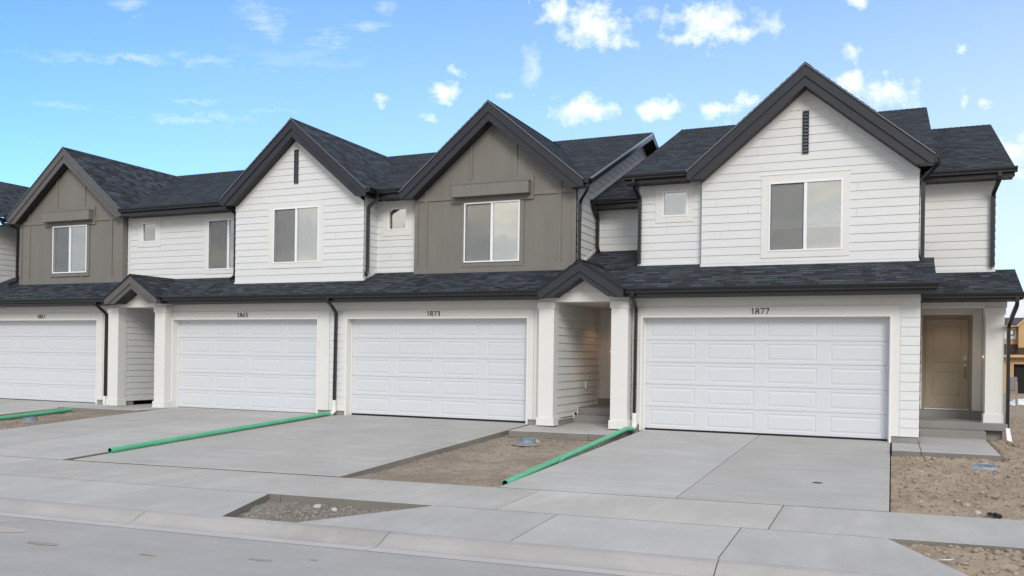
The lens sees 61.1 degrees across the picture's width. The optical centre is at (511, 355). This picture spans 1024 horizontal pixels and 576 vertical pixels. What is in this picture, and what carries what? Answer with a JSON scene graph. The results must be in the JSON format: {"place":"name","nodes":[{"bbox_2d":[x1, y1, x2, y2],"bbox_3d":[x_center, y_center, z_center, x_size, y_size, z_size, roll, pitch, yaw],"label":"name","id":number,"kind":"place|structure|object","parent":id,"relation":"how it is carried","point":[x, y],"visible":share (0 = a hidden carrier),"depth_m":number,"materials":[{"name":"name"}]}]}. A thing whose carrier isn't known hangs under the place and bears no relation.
{"place":"outdoors","nodes":[
{"label":"outdoors","id":0,"kind":"place"},
{"bbox_2d":[0,399,94,415],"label":"driveway","id":1,"kind":"structure","parent":0,"point":[10,406],"depth_m":25.18,"materials":[{"name":"grey concrete"}]},
{"bbox_2d":[0,411,125,429],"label":"dirt yard","id":2,"kind":"structure","parent":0,"point":[41,418],"depth_m":22.26,"materials":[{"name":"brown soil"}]},
{"bbox_2d":[17,417,39,422],"bbox_3d":[-11.966,1.603,21.544,0.576,0.118,0.576,1,0,24],"label":"utility collar","id":3,"kind":"object","parent":2,"relation":"on","point":[30,419],"visible":0.99,"depth_m":21.41,"materials":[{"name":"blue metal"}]},
{"bbox_2d":[0,408,72,419],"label":"drain pipe","id":4,"kind":"object","parent":2,"relation":"on","point":[23,415],"visible":1,"depth_m":22.69,"materials":[{"name":"green plastic"}]},
{"bbox_2d":[58,403,164,412],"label":"entry path","id":5,"kind":"structure","parent":0,"point":[133,408],"depth_m":24.05,"materials":[{"name":"grey concrete"}]},
{"bbox_2d":[0,407,326,460],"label":"driveway","id":6,"kind":"structure","parent":0,"point":[72,440],"depth_m":19.37,"materials":[{"name":"grey concrete"}]},
{"bbox_2d":[74,415,527,477],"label":"driveway","id":7,"kind":"structure","parent":0,"point":[341,446],"depth_m":16.61,"materials":[{"name":"grey concrete"}]},
{"bbox_2d":[73,460,329,476],"bbox_3d":[-5.164,1.861,14.259,5.270,0.020,0.032,1,0,19],"label":"expansion joint","id":8,"kind":"object","parent":7,"relation":"on","point":[201,468],"visible":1,"depth_m":14.14,"materials":[{"name":"grey concrete"}]},
{"bbox_2d":[108,400,335,452],"bbox_3d":[-5.939,1.468,18.984,0.151,0.692,6.908,1,0,24],"label":"drain pipe","id":9,"kind":"object","parent":7,"relation":"on","point":[179,438],"visible":1,"depth_m":18.24,"materials":[{"name":"green plastic"}]},
{"bbox_2d":[0,516,618,575],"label":"road","id":10,"kind":"structure","parent":0,"point":[32,547],"depth_m":8.73,"materials":[{"name":"grey asphalt"}]},
{"bbox_2d":[0,497,907,575],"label":"kerb","id":11,"kind":"structure","parent":10,"relation":"on","point":[604,561],"depth_m":9.38,"materials":[{"name":"grey concrete"}]},
{"bbox_2d":[6,400,890,575],"bbox_3d":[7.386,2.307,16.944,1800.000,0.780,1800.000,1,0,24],"label":"ground","id":12,"kind":"structure","parent":0,"point":[138,402],"depth_m":13.21,"materials":[{"name":"grey concrete"}]},
{"bbox_2d":[0,181,29,282],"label":"townhouse","id":13,"kind":"structure","parent":12,"relation":"on","point":[11,195],"depth_m":29.35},
{"bbox_2d":[0,147,243,405],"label":"townhouse","id":14,"kind":"structure","parent":12,"relation":"on","point":[71,270],"depth_m":26.82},
{"bbox_2d":[0,321,95,402],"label":"garage door","id":15,"kind":"structure","parent":14,"relation":"in","point":[40,360],"depth_m":26.62,"materials":[{"name":"white metal"}]},
{"bbox_2d":[52,225,86,273],"bbox_3d":[-13.862,-3.319,27.224,1.505,1.480,0.090,1,0,24],"label":"window","id":16,"kind":"structure","parent":14,"relation":"in","point":[69,243],"depth_m":27.21,"materials":[{"name":"grey glass"}]},
{"bbox_2d":[103,118,436,415],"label":"townhouse","id":17,"kind":"structure","parent":12,"relation":"on","point":[222,288],"depth_m":23.56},
{"bbox_2d":[142,222,156,241],"bbox_3d":[-10.894,-3.696,26.117,0.580,0.585,0.090,1,0,24],"label":"window","id":18,"kind":"structure","parent":17,"relation":"in","point":[149,230],"depth_m":26.12,"materials":[{"name":"glass"}]},
{"bbox_2d":[207,218,233,269],"bbox_3d":[-8.139,-3.187,24.908,1.470,1.445,0.090,1,0,24],"label":"window","id":19,"kind":"structure","parent":17,"relation":"in","point":[220,231],"depth_m":25.03,"materials":[{"name":"glass"}]},
{"bbox_2d":[178,320,316,413],"bbox_3d":[-7.183,0.282,23.562,4.898,2.484,0.040,1,0,24],"label":"garage door","id":20,"kind":"structure","parent":17,"relation":"in","point":[231,365],"depth_m":23.52,"materials":[{"name":"white metal"}]},
{"bbox_2d":[273,206,318,262],"bbox_3d":[-5.713,-3.186,23.305,1.490,1.630,0.337,1,0,24],"label":"window","id":21,"kind":"structure","parent":17,"relation":"in","point":[295,229],"depth_m":23.29,"materials":[{"name":"glass"}]},
{"bbox_2d":[321,100,658,425],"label":"townhouse","id":22,"kind":"structure","parent":12,"relation":"on","point":[486,227],"depth_m":21.25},
{"bbox_2d":[388,207,406,229],"bbox_3d":[-2.803,-3.455,23.036,1.080,0.980,0.935,1,0,24],"label":"window","id":23,"kind":"structure","parent":22,"relation":"in","point":[394,214],"depth_m":22.71,"materials":[{"name":"white glass"}]},
{"bbox_2d":[352,319,526,422],"bbox_3d":[-1.833,0.332,21.220,4.938,2.434,0.040,1,0,24],"label":"garage door","id":24,"kind":"structure","parent":22,"relation":"in","point":[438,369],"depth_m":21.15,"materials":[{"name":"white metal"}]},
{"bbox_2d":[463,200,519,262],"bbox_3d":[-0.324,-2.931,21.702,2.005,1.880,0.935,1,0,24],"label":"window","id":25,"kind":"structure","parent":22,"relation":"in","point":[491,229],"depth_m":21.35,"materials":[{"name":"glass"}]},
{"bbox_2d":[574,398,645,429],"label":"entry steps","id":26,"kind":"structure","parent":12,"relation":"on","point":[599,413],"depth_m":20.79,"materials":[{"name":"grey concrete"}]},
{"bbox_2d":[536,62,1023,447],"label":"townhouse","id":27,"kind":"structure","parent":12,"relation":"on","point":[805,249],"depth_m":18.47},
{"bbox_2d":[662,190,687,216],"bbox_3d":[3.868,-3.330,20.049,1.080,0.985,0.935,1,0,24],"label":"window","id":28,"kind":"structure","parent":27,"relation":"in","point":[674,203],"depth_m":19.72,"materials":[{"name":"white glass"}]},
{"bbox_2d":[645,318,888,440],"bbox_3d":[5.197,0.439,18.142,4.948,2.454,0.040,1,0,24],"label":"garage door","id":29,"kind":"structure","parent":27,"relation":"in","point":[795,377],"depth_m":18.04,"materials":[{"name":"white metal"}]},
{"bbox_2d":[768,178,842,251],"bbox_3d":[6.381,-2.852,18.760,1.990,1.880,0.935,1,0,24],"label":"window","id":30,"kind":"structure","parent":27,"relation":"in","point":[806,214],"depth_m":18.55,"materials":[{"name":"glass"}]},
{"bbox_2d":[924,319,968,409],"bbox_3d":[9.981,0.209,19.912,0.920,2.079,0.093,1,0,24],"label":"front door","id":31,"kind":"structure","parent":27,"relation":"in","point":[946,366],"depth_m":19.93,"materials":[{"name":"beige wood"}]},
{"bbox_2d":[1004,285,1023,393],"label":"unfinished house","id":32,"kind":"structure","parent":12,"relation":"on","point":[1017,351],"depth_m":61.98,"materials":[{"name":"yellow"}]},
{"bbox_2d":[0,474,967,575],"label":"driveway apron","id":33,"kind":"object","parent":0,"point":[853,553],"visible":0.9,"depth_m":9.81,"materials":[{"name":"grey concrete"}]},
{"bbox_2d":[5,474,256,492],"bbox_3d":[-11.492,1.826,14.780,17.196,0.063,0.016,1,0,19],"label":"expansion joint","id":34,"kind":"object","parent":33,"relation":"on","point":[132,483],"visible":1,"depth_m":12.74,"materials":[{"name":"grey concrete"}]},
{"bbox_2d":[436,505,880,537],"bbox_3d":[1.531,1.958,10.278,5.308,0.020,0.016,1,0,19],"label":"expansion joint","id":35,"kind":"object","parent":33,"relation":"on","point":[658,521],"visible":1,"depth_m":10.19,"materials":[{"name":"grey concrete"}]},
{"bbox_2d":[352,435,616,486],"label":"dirt yard","id":36,"kind":"structure","parent":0,"point":[461,461],"depth_m":15.06,"materials":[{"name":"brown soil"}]},
{"bbox_2d":[511,438,542,445],"bbox_3d":[0.298,1.730,17.343,0.634,0.118,0.634,1,0,24],"label":"utility collar","id":37,"kind":"object","parent":36,"relation":"on","point":[526,442],"visible":1,"depth_m":17.19,"materials":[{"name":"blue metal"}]},
{"bbox_2d":[502,413,636,484],"bbox_3d":[1.267,1.609,15.945,0.180,0.734,6.702,1,0,25],"label":"drain pipe","id":38,"kind":"object","parent":36,"relation":"on","point":[560,458],"visible":0.91,"depth_m":15.40,"materials":[{"name":"green plastic"}]},
{"bbox_2d":[0,456,1023,553],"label":"sidewalk","id":39,"kind":"structure","parent":0,"point":[1003,535],"depth_m":11.38,"materials":[{"name":"grey concrete"}]},
{"bbox_2d":[237,500,400,522],"bbox_3d":[-2.447,2.043,10.934,2.800,0.114,1.900,1,0,24],"label":"gravel pit","id":40,"kind":"object","parent":39,"relation":"on","point":[299,508],"visible":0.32,"depth_m":11.30,"materials":[{"name":"grey gravel"}]},
{"bbox_2d":[313,504,321,508],"bbox_3d":[-2.580,2.009,11.513,0.123,0.073,0.137,1,0,4],"label":"rock","id":41,"kind":"object","parent":40,"relation":"on","point":[317,506],"visible":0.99,"depth_m":11.47,"materials":[{"name":"white stone"}]},
{"bbox_2d":[878,446,1005,544],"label":"dirt crumbs","id":42,"kind":"object","parent":39,"relation":"on","point":[915,513],"visible":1,"depth_m":10.73,"materials":[{"name":"brown soil"}]},
{"bbox_2d":[0,0,1023,284],"label":"sky","id":43,"kind":"structure","parent":0,"point":[172,87],"materials":[{"name":"blue"}]},
{"bbox_2d":[509,423,631,440],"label":"entry path","id":44,"kind":"structure","parent":0,"point":[582,431],"depth_m":18.50,"materials":[{"name":"grey concrete"}]},
{"bbox_2d":[500,430,889,511],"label":"driveway","id":45,"kind":"structure","parent":0,"point":[788,470],"depth_m":13.83,"materials":[{"name":"grey concrete"}]},
{"bbox_2d":[499,487,886,511],"bbox_3d":[2.258,1.936,11.701,5.200,0.020,0.032,1,0,19],"label":"expansion joint","id":46,"kind":"object","parent":45,"relation":"on","point":[695,499],"visible":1,"depth_m":11.64,"materials":[{"name":"grey concrete"}]},
{"bbox_2d":[891,393,1023,520],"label":"dirt yard","id":47,"kind":"structure","parent":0,"point":[1016,421],"depth_m":12.97,"materials":[{"name":"brown soil"}]},
{"bbox_2d":[892,437,1000,460],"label":"entry path","id":48,"kind":"structure","parent":47,"relation":"on","point":[953,448],"depth_m":15.79,"materials":[{"name":"grey concrete"}]},
{"bbox_2d":[919,409,1007,439],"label":"entry steps","id":49,"kind":"structure","parent":47,"relation":"on","point":[953,424],"depth_m":18.42,"materials":[{"name":"grey concrete"}]},
{"bbox_2d":[961,502,970,506],"bbox_3d":[6.003,1.987,11.466,0.116,0.077,0.155,1,0,24],"label":"rock","id":50,"kind":"object","parent":47,"relation":"on","point":[965,504],"visible":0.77,"depth_m":11.43,"materials":[{"name":"beige stone"}]},
{"bbox_2d":[971,462,1002,470],"bbox_3d":[7.819,1.849,14.299,0.477,0.133,0.475,1,0,24],"label":"utility collar","id":51,"kind":"object","parent":47,"relation":"on","point":[982,466],"visible":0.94,"depth_m":14.26,"materials":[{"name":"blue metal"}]},
{"bbox_2d":[985,492,999,499],"bbox_3d":[6.617,1.936,11.941,0.182,0.104,0.168,1,0,24],"label":"rock","id":52,"kind":"object","parent":47,"relation":"on","point":[992,495],"visible":1,"depth_m":11.90,"materials":[{"name":"beige stone"}]},
{"bbox_2d":[987,512,1002,517],"bbox_3d":[5.897,1.951,10.594,0.173,0.065,0.121,1,0,24],"label":"debris","id":53,"kind":"object","parent":47,"relation":"on","point":[995,514],"visible":1,"depth_m":10.58,"materials":[{"name":"black"}]},
{"bbox_2d":[1010,377,1016,393],"bbox_3d":[21.899,1.594,37.913,0.290,1.290,0.250,1,0,24],"label":"utility cabinet","id":54,"kind":"object","parent":47,"relation":"on","point":[1013,380],"visible":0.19,"depth_m":37.81,"materials":[{"name":"grey metal"}]},
{"bbox_2d":[1015,381,1017,405],"bbox_3d":[21.610,1.733,37.138,0.105,1.220,0.040,1,0,24],"label":"wooden stake","id":55,"kind":"object","parent":47,"relation":"on","point":[1016,393],"visible":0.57,"depth_m":37.12,"materials":[{"name":"brown wood"}]},
{"bbox_2d":[1010,399,1023,405],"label":"plastic sheet","id":56,"kind":"object","parent":47,"relation":"on","point":[1020,402],"visible":0.62,"depth_m":37.85,"materials":[{"name":"white plastic"}]},
{"bbox_2d":[901,544,1023,575],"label":"dirt strip","id":57,"kind":"object","parent":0,"point":[975,569],"visible":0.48,"depth_m":8.65,"materials":[{"name":"brown soil"}]},
{"bbox_2d":[907,544,1023,575],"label":"dirt clods","id":58,"kind":"object","parent":57,"relation":"on","point":[993,570],"visible":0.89,"depth_m":8.72,"materials":[{"name":"brown soil"}]}
]}

